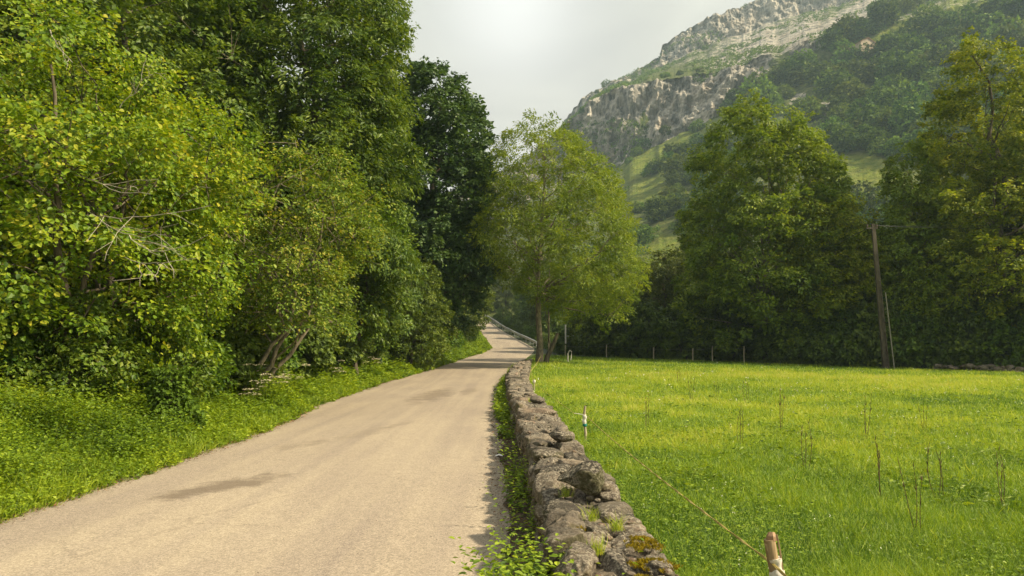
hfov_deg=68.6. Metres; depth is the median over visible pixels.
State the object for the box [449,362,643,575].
wall foot plants
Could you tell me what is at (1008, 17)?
hillside tree
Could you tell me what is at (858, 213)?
hillside tree
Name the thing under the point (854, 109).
hillside tree
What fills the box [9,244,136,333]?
hedge bush
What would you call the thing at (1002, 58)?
hillside tree
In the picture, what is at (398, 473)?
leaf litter
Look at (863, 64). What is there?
hillside tree
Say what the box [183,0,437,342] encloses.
ash tree
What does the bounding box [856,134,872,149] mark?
hillside tree
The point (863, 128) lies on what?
hillside tree
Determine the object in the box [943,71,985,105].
hillside tree
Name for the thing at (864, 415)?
dock stalk
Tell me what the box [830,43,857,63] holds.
hillside tree
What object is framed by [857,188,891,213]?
hillside tree
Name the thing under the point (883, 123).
hillside tree
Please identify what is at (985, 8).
hillside tree
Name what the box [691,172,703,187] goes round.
hillside tree
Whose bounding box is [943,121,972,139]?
hillside tree
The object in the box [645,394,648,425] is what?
dock stalk
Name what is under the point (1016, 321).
hedge bush
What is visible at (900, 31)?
hillside tree
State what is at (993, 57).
hillside tree
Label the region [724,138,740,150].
hillside tree
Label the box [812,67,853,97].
hillside tree
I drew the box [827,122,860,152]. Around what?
hillside tree
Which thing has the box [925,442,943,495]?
dock stalk
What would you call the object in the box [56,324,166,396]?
elder bush
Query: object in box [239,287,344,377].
hedge bush
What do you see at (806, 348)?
hedge bush
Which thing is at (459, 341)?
elder bush
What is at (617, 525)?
grass tuft
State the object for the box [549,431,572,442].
loose stone
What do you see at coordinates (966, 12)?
hillside tree
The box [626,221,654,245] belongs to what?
hillside tree
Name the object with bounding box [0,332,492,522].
verge plants
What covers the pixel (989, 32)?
hillside tree
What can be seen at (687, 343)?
hedge bush
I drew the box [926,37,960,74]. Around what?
hillside tree
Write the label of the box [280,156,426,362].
broadleaf tree
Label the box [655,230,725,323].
broadleaf tree
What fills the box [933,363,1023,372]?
rubble wall
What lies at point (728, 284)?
broadleaf tree
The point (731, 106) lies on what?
hillside tree
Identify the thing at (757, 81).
hillside tree
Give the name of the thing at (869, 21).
hillside tree
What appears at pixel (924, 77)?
hillside tree
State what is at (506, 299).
broadleaf tree
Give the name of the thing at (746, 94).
hillside tree
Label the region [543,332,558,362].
leaning stump
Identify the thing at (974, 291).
hedge bush
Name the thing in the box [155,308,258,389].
bramble bush
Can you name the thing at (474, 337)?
bramble bush
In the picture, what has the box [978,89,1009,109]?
hillside tree
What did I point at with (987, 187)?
broadleaf tree
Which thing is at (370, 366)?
flower clump
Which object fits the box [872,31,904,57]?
hillside tree
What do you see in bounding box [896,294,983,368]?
hedge bush
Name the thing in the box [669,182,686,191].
hillside tree
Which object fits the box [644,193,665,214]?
hillside tree
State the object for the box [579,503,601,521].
grass tuft
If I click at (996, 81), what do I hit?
hillside tree
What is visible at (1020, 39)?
hillside tree
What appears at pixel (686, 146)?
hillside tree
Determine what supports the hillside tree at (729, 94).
on the mountain
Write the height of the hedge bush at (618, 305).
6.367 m
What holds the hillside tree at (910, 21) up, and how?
on the mountain
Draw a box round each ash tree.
[99,3,280,176]
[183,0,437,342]
[337,0,421,211]
[462,108,653,361]
[868,137,970,343]
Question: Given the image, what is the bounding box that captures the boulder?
[557,460,604,495]
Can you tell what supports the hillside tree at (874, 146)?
on the mountain
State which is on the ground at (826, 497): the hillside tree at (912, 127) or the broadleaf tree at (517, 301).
the broadleaf tree at (517, 301)
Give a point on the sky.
(543, 56)
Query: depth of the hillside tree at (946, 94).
268.50 m
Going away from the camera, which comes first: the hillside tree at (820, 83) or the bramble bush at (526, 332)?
the bramble bush at (526, 332)
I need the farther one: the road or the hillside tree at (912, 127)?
the hillside tree at (912, 127)
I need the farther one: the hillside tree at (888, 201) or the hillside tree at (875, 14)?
the hillside tree at (875, 14)
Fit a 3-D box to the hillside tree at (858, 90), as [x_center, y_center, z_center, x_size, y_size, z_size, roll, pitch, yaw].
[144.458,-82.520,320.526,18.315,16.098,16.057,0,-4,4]
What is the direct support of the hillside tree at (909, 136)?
on the mountain
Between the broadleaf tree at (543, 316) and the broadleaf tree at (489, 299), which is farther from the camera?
the broadleaf tree at (543, 316)
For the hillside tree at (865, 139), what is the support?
on the mountain
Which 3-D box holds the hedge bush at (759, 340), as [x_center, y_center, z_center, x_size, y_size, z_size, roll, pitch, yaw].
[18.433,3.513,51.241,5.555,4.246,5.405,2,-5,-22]
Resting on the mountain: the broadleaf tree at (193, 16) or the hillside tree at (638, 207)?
the hillside tree at (638, 207)
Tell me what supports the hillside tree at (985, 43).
on the mountain
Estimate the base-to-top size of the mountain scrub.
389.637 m
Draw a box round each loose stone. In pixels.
[529,397,545,402]
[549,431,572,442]
[600,512,615,522]
[601,481,614,491]
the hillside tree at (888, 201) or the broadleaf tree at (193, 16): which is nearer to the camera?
the broadleaf tree at (193, 16)
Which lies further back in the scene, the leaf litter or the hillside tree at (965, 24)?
the hillside tree at (965, 24)
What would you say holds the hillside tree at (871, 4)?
on the mountain
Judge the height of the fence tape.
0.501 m
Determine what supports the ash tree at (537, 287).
on the ground at (826, 497)
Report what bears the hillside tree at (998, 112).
on the mountain
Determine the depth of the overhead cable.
44.57 m
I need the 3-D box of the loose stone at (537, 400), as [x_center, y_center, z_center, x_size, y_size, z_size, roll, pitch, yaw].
[0.488,2.142,14.381,0.310,0.116,0.529,0,-4,0]
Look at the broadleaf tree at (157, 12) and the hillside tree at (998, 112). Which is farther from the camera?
the hillside tree at (998, 112)
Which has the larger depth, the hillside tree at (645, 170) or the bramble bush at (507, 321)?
the hillside tree at (645, 170)
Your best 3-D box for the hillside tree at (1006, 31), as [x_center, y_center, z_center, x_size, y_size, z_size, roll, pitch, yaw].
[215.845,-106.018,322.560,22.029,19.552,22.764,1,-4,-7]
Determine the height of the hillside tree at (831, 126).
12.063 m
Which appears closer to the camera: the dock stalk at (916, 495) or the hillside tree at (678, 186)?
the dock stalk at (916, 495)
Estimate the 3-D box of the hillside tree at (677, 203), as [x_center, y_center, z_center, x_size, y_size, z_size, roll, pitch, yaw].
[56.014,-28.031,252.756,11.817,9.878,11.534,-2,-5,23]
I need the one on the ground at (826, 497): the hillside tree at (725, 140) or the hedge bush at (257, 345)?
the hedge bush at (257, 345)
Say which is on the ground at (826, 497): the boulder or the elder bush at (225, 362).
the elder bush at (225, 362)
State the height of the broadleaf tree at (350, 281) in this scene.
8.073 m
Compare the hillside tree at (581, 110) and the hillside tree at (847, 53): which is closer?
the hillside tree at (847, 53)
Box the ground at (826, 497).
[2,319,1023,575]
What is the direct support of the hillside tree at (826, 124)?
on the mountain
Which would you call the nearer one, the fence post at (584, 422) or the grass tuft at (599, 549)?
the grass tuft at (599, 549)
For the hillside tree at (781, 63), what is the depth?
395.42 m
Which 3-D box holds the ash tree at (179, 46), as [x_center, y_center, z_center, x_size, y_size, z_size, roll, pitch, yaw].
[-18.093,-12.571,39.280,11.721,21.676,12.333,-1,-4,8]
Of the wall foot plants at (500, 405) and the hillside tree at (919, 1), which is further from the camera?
the hillside tree at (919, 1)
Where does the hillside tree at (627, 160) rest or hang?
on the mountain
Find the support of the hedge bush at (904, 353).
on the ground at (826, 497)
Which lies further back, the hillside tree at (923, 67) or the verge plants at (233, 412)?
the hillside tree at (923, 67)
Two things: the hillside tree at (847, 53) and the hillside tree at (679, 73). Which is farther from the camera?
the hillside tree at (679, 73)
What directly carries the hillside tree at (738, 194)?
on the mountain
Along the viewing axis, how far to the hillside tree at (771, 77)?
387.84 m
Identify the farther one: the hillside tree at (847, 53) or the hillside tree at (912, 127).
the hillside tree at (847, 53)
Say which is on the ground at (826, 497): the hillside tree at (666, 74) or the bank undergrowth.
the bank undergrowth
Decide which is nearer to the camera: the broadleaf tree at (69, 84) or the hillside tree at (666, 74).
the broadleaf tree at (69, 84)
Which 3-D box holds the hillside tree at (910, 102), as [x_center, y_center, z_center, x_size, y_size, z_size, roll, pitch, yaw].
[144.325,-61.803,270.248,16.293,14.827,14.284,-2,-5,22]
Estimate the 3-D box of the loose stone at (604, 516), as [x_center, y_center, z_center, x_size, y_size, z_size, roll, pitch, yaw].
[0.596,1.425,4.655,0.104,0.070,0.094,0,-4,0]
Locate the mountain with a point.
(675, 102)
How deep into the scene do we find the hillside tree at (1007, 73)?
271.24 m
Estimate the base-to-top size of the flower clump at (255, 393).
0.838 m
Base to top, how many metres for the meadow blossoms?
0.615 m
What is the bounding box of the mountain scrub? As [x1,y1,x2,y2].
[550,0,992,271]
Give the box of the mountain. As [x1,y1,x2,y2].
[454,0,1021,321]
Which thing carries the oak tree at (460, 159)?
on the ground at (826, 497)
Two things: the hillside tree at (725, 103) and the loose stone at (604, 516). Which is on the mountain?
the hillside tree at (725, 103)
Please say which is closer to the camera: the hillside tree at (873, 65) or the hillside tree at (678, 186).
the hillside tree at (678, 186)
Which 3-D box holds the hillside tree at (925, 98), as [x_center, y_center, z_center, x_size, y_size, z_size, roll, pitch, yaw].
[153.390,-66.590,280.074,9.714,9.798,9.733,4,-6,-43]
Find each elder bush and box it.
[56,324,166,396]
[139,325,237,398]
[275,327,305,373]
[447,328,467,349]
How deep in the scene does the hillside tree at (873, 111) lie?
289.90 m
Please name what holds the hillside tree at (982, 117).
on the mountain
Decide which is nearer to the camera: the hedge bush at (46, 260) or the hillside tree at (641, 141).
the hedge bush at (46, 260)
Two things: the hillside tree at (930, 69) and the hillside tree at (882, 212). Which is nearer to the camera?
the hillside tree at (882, 212)
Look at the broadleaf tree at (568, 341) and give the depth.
79.29 m
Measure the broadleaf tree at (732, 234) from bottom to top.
19.931 m
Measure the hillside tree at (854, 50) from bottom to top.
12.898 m
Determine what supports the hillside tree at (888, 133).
on the mountain
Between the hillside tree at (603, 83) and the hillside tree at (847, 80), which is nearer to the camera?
the hillside tree at (847, 80)
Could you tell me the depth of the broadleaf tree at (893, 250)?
55.92 m
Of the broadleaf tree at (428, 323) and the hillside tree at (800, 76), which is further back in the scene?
the hillside tree at (800, 76)
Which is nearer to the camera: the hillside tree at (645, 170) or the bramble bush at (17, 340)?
the bramble bush at (17, 340)
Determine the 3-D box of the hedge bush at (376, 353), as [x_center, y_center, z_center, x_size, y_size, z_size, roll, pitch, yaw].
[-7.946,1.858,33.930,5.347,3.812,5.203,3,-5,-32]
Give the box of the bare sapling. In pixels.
[543,260,550,350]
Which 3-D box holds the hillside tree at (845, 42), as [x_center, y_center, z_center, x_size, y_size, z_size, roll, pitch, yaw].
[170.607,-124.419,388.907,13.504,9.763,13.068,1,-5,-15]
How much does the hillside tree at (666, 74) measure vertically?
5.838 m
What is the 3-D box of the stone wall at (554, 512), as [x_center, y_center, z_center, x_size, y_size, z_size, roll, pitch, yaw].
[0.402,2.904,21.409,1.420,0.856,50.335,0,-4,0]
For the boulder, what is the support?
on the stone wall at (554, 512)
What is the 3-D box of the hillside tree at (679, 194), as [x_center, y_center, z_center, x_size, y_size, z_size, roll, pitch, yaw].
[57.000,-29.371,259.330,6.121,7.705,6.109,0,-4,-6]
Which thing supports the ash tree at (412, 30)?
on the ground at (826, 497)
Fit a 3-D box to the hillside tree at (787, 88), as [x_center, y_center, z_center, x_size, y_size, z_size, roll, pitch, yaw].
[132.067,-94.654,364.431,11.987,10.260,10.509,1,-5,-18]
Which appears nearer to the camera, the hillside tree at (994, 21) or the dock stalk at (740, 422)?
the dock stalk at (740, 422)
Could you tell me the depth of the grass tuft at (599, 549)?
4.00 m
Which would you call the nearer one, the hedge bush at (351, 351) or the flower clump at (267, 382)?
the flower clump at (267, 382)
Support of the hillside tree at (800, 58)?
on the mountain
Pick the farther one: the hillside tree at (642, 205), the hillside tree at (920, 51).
the hillside tree at (920, 51)
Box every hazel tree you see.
[0,0,281,393]
[162,132,397,394]
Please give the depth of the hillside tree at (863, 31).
387.37 m
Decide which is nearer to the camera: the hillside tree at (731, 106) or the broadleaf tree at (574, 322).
the broadleaf tree at (574, 322)
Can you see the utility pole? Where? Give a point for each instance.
(883, 338)
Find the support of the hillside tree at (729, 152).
on the mountain
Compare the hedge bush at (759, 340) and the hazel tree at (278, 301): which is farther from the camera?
the hedge bush at (759, 340)
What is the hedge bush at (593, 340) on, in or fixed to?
on the ground at (826, 497)
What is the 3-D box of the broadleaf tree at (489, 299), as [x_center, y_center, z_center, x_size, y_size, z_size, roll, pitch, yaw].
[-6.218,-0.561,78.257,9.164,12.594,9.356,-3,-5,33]
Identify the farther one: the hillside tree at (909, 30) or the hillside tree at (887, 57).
the hillside tree at (909, 30)
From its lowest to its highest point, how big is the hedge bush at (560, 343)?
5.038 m
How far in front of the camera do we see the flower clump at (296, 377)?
20.82 m
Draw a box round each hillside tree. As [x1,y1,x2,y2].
[578,106,584,114]
[600,79,609,86]
[624,157,632,163]
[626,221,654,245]
[627,200,642,214]
[630,146,643,156]
[633,138,651,151]
[633,201,645,211]
[640,162,657,176]
[643,196,672,222]
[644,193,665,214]
[648,154,669,171]
[657,184,678,197]
[658,125,671,134]
[658,150,691,181]
[659,71,670,77]
[662,142,684,155]
[662,189,693,214]
[664,151,676,161]
[665,169,685,186]
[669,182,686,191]
[669,192,685,207]
[676,70,683,75]
[676,142,704,165]
[677,142,691,154]
[683,171,700,183]
[687,118,705,132]
[688,132,705,147]
[689,185,707,198]
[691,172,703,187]
[719,99,732,113]
[724,88,740,103]
[724,132,743,148]
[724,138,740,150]
[726,97,748,125]
[727,146,736,156]
[731,88,747,104]
[732,189,754,215]
[734,75,771,98]
[740,87,770,102]
[743,79,784,118]
[744,66,776,85]
[751,178,765,196]
[752,78,773,87]
[759,85,785,109]
[765,65,792,82]
[776,83,796,98]
[777,57,791,72]
[780,55,809,80]
[783,94,825,124]
[785,65,805,85]
[791,48,817,65]
[798,96,826,116]
[800,60,833,85]
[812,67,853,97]
[818,115,846,133]
[820,25,846,51]
[823,121,849,145]
[825,94,851,112]
[825,102,849,121]
[827,77,870,104]
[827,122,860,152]
[828,14,860,43]
[828,39,852,52]
[829,70,860,92]
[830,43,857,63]
[831,44,849,59]
[836,58,873,84]
[838,13,867,33]
[842,16,865,39]
[844,95,879,128]
[846,45,871,67]
[850,179,877,201]
[851,25,874,39]
[854,40,877,63]
[855,19,878,37]
[855,122,876,135]
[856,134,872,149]
[856,209,872,220]
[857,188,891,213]
[860,126,888,150]
[860,200,883,224]
[864,58,888,82]
[864,81,893,106]
[864,103,882,118]
[866,0,883,17]
[866,0,900,26]
[867,133,898,155]
[868,126,892,144]
[868,206,887,224]
[870,105,889,124]
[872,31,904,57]
[873,48,915,85]
[873,110,899,131]
[875,79,923,111]
[875,132,921,158]
[875,192,910,211]
[877,95,897,106]
[877,110,909,133]
[885,51,932,85]
[887,27,906,47]
[887,92,926,135]
[891,59,922,73]
[891,96,927,120]
[894,0,917,13]
[896,26,915,35]
[897,79,934,101]
[901,1,945,33]
[901,116,942,136]
[901,125,937,161]
[909,43,947,67]
[910,0,925,7]
[914,68,926,82]
[917,66,962,88]
[918,66,945,80]
[921,8,947,30]
[921,95,931,102]
[923,74,949,98]
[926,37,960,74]
[932,10,954,23]
[932,84,966,116]
[936,75,960,88]
[941,23,972,39]
[942,35,961,43]
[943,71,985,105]
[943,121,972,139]
[944,1,984,36]
[960,18,987,36]
[965,9,1009,34]
[966,110,1007,137]
[967,82,994,102]
[968,37,994,61]
[971,45,995,72]
[977,1,1001,20]
[978,76,1011,94]
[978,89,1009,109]
[980,58,1013,77]
[982,98,1023,124]
[983,15,1023,44]
[985,15,999,29]
[987,0,1023,17]
[991,18,1023,51]
[992,50,1014,74]
[992,69,1019,83]
[993,14,1014,29]
[1003,0,1023,15]
[1010,11,1023,22]
[1012,32,1023,50]
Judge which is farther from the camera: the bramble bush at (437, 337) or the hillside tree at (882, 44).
the hillside tree at (882, 44)
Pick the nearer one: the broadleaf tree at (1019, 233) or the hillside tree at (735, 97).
the broadleaf tree at (1019, 233)
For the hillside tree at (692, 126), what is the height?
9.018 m
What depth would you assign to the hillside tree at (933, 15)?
370.59 m
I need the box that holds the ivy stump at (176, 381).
[144,353,208,432]
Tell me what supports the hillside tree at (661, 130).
on the mountain
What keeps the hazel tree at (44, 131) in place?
on the ground at (826, 497)
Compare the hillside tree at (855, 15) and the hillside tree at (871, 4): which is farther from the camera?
the hillside tree at (871, 4)
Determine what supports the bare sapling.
on the ground at (826, 497)
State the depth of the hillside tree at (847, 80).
338.73 m
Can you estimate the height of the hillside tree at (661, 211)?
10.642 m
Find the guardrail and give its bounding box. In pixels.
[482,315,536,345]
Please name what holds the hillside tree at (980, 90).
on the mountain
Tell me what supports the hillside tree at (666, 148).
on the mountain
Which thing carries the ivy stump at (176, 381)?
on the ground at (826, 497)
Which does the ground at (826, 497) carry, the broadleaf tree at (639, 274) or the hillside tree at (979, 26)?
the broadleaf tree at (639, 274)
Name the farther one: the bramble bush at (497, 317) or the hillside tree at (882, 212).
the hillside tree at (882, 212)
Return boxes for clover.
[533,383,1023,575]
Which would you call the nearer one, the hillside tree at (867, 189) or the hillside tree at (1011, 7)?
the hillside tree at (867, 189)
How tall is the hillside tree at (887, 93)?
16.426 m
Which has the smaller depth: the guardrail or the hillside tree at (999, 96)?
the guardrail
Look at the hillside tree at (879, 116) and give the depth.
270.03 m
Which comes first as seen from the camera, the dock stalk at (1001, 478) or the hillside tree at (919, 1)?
the dock stalk at (1001, 478)
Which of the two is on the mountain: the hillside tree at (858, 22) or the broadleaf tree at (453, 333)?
the hillside tree at (858, 22)
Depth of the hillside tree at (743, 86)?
365.52 m
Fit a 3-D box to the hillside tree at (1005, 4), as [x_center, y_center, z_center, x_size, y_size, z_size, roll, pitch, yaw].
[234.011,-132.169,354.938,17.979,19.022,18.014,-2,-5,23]
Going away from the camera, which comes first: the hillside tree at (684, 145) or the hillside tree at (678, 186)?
the hillside tree at (678, 186)
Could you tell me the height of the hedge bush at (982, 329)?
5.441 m
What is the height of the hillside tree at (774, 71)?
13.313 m
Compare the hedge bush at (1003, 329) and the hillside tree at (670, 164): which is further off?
the hillside tree at (670, 164)
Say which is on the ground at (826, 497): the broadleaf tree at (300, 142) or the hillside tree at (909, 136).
the broadleaf tree at (300, 142)
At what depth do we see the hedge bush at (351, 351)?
29.33 m
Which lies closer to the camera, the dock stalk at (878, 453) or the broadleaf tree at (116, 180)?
the dock stalk at (878, 453)
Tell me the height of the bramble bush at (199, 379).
2.126 m
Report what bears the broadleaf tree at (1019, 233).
on the ground at (826, 497)
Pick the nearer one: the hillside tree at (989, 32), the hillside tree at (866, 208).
the hillside tree at (866, 208)
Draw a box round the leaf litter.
[0,371,532,575]
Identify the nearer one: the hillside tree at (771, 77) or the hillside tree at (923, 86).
the hillside tree at (923, 86)
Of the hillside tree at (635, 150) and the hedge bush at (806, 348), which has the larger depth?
the hillside tree at (635, 150)
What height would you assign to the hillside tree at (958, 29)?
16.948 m
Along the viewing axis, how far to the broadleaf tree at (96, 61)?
25.12 m
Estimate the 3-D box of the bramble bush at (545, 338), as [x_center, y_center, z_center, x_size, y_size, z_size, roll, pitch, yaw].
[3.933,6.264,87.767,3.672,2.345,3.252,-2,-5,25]
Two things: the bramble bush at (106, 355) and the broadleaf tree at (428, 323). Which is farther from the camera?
the broadleaf tree at (428, 323)
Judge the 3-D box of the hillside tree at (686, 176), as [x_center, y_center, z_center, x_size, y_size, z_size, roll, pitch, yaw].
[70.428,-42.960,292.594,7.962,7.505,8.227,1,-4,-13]
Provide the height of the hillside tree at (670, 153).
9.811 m
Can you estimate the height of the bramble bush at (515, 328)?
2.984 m
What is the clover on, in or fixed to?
on the ground at (826, 497)
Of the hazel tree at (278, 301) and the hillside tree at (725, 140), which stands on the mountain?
the hillside tree at (725, 140)
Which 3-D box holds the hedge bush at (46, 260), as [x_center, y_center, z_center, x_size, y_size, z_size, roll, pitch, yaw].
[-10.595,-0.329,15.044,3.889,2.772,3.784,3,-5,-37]
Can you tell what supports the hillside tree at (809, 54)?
on the mountain
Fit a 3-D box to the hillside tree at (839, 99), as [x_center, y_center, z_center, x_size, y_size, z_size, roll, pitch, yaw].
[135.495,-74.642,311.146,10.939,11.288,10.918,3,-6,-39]
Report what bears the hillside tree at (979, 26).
on the mountain
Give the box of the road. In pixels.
[0,318,533,575]
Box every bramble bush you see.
[0,267,61,377]
[0,282,154,401]
[76,305,218,399]
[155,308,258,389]
[412,326,452,352]
[460,319,479,341]
[491,308,511,323]
[501,314,523,328]
[510,320,533,334]
[519,325,542,340]
[531,332,555,347]
[543,337,558,350]
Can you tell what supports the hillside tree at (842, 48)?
on the mountain
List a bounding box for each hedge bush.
[0,208,93,324]
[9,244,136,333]
[138,283,288,389]
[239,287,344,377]
[322,303,373,370]
[362,327,389,364]
[535,311,570,349]
[551,324,585,355]
[569,299,638,357]
[585,294,647,354]
[611,298,686,358]
[647,296,722,360]
[680,302,770,361]
[718,283,783,358]
[742,311,813,364]
[777,307,848,365]
[808,303,891,366]
[840,284,923,367]
[863,299,945,368]
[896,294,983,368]
[920,294,1009,367]
[953,293,1023,368]
[965,282,988,300]
[979,289,1023,366]
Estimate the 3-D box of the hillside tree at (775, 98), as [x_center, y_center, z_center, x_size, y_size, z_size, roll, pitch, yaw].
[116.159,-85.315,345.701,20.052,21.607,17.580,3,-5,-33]
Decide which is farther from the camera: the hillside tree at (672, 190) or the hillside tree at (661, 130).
the hillside tree at (661, 130)
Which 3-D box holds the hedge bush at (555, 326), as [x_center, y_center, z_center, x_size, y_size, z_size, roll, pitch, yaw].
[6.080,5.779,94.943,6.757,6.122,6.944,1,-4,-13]
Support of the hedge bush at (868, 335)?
on the ground at (826, 497)
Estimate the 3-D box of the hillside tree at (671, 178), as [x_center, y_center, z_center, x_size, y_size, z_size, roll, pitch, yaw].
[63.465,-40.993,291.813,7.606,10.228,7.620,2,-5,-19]
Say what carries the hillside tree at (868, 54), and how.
on the mountain
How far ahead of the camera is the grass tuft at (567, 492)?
5.50 m
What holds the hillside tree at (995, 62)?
on the mountain
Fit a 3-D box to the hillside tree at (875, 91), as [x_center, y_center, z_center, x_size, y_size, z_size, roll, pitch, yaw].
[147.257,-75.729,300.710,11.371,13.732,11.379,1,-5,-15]
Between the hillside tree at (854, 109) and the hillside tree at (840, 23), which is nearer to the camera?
the hillside tree at (854, 109)
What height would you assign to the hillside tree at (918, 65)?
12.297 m
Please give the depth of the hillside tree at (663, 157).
338.56 m
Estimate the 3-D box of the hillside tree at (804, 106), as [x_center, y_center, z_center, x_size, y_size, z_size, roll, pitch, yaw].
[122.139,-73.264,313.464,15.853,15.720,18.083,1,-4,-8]
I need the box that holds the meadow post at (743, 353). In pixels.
[743,346,744,361]
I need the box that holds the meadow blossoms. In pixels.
[534,363,1020,565]
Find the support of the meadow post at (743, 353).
on the ground at (826, 497)
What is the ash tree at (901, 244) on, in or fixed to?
on the ground at (826, 497)
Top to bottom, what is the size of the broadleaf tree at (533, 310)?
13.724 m
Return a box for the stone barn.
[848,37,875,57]
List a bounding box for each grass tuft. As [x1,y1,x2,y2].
[557,483,575,497]
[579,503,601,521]
[586,529,607,556]
[602,513,628,531]
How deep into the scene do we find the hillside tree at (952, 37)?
343.01 m
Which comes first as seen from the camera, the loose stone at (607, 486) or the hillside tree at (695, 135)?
the loose stone at (607, 486)
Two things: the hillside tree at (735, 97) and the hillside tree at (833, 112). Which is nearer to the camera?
the hillside tree at (833, 112)
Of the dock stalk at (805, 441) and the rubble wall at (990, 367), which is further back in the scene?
the rubble wall at (990, 367)
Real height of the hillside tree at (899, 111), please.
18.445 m
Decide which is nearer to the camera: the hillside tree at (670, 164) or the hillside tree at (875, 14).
the hillside tree at (670, 164)
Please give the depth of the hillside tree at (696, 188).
259.42 m
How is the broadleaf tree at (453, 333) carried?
on the ground at (826, 497)
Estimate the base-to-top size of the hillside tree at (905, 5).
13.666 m
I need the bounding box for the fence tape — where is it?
[531,356,786,575]
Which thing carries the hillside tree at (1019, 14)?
on the mountain
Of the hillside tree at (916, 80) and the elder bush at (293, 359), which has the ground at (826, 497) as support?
the elder bush at (293, 359)
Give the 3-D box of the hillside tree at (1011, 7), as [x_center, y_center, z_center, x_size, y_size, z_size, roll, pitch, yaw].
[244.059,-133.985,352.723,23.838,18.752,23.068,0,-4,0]
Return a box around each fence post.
[574,406,586,437]
[764,532,784,575]
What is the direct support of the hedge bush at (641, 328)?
on the ground at (826, 497)
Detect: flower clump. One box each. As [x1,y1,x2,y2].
[240,379,270,406]
[246,363,287,406]
[280,364,310,387]
[359,351,380,373]
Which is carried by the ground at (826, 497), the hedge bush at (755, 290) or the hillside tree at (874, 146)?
the hedge bush at (755, 290)
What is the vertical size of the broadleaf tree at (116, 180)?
6.458 m
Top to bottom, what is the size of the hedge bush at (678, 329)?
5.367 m
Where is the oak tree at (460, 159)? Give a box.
[388,55,503,352]
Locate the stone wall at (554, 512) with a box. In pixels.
[505,359,682,575]
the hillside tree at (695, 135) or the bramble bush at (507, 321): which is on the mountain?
the hillside tree at (695, 135)
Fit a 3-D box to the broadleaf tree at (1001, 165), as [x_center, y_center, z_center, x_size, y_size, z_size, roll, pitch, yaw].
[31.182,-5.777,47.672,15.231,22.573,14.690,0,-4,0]
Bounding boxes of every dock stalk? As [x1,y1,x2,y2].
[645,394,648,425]
[737,407,743,440]
[779,386,784,429]
[800,419,812,466]
[863,394,871,434]
[875,435,880,495]
[897,457,922,530]
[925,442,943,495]
[995,447,1004,503]
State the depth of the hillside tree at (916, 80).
321.25 m
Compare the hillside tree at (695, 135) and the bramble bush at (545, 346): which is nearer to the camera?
the bramble bush at (545, 346)
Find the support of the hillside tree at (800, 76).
on the mountain
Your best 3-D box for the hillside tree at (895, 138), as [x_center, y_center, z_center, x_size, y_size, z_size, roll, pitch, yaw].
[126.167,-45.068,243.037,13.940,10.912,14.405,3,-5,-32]
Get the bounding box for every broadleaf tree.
[0,0,137,209]
[0,0,294,295]
[0,35,133,262]
[6,0,199,200]
[54,124,247,336]
[219,157,359,342]
[262,101,364,291]
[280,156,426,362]
[298,152,415,373]
[386,251,454,370]
[434,221,471,340]
[454,241,496,340]
[486,268,515,312]
[509,276,541,325]
[515,267,553,325]
[526,263,574,335]
[541,274,592,330]
[563,269,610,351]
[564,258,630,350]
[614,258,658,301]
[628,244,700,320]
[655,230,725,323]
[668,88,869,362]
[701,252,756,308]
[764,190,893,364]
[859,221,924,299]
[893,25,1023,357]
[948,79,1023,298]
[977,168,1023,294]
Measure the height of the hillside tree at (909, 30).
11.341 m
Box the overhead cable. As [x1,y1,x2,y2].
[887,226,935,227]
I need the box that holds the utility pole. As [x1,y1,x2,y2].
[866,224,894,368]
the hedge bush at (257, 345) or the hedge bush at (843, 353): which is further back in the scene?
the hedge bush at (843, 353)
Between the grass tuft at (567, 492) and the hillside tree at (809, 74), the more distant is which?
the hillside tree at (809, 74)
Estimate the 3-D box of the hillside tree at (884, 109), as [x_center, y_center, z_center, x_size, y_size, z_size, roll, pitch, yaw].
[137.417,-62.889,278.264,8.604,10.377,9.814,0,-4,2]
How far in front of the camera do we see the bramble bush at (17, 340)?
12.06 m
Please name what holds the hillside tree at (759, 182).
on the mountain
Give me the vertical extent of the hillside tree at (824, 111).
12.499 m
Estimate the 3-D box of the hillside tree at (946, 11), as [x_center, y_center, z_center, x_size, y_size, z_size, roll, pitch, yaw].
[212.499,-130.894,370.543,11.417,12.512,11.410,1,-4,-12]
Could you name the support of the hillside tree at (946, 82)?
on the mountain
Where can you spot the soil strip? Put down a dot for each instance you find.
(519, 532)
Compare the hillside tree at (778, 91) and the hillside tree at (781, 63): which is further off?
the hillside tree at (781, 63)
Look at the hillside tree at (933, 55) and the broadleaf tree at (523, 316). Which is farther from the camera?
the hillside tree at (933, 55)
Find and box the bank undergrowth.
[0,338,469,424]
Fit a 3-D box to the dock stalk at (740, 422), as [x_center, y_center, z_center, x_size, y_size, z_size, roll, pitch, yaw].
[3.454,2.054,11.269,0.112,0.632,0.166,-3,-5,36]
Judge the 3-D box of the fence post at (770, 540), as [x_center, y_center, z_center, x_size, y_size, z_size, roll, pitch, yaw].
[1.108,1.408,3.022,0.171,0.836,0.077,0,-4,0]
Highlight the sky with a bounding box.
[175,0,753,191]
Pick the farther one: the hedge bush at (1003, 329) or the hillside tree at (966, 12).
the hillside tree at (966, 12)
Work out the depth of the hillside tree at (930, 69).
305.12 m
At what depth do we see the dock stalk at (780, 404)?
12.85 m
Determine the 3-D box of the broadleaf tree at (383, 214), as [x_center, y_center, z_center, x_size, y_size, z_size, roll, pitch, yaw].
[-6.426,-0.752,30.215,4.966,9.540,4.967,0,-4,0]
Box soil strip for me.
[495,389,538,575]

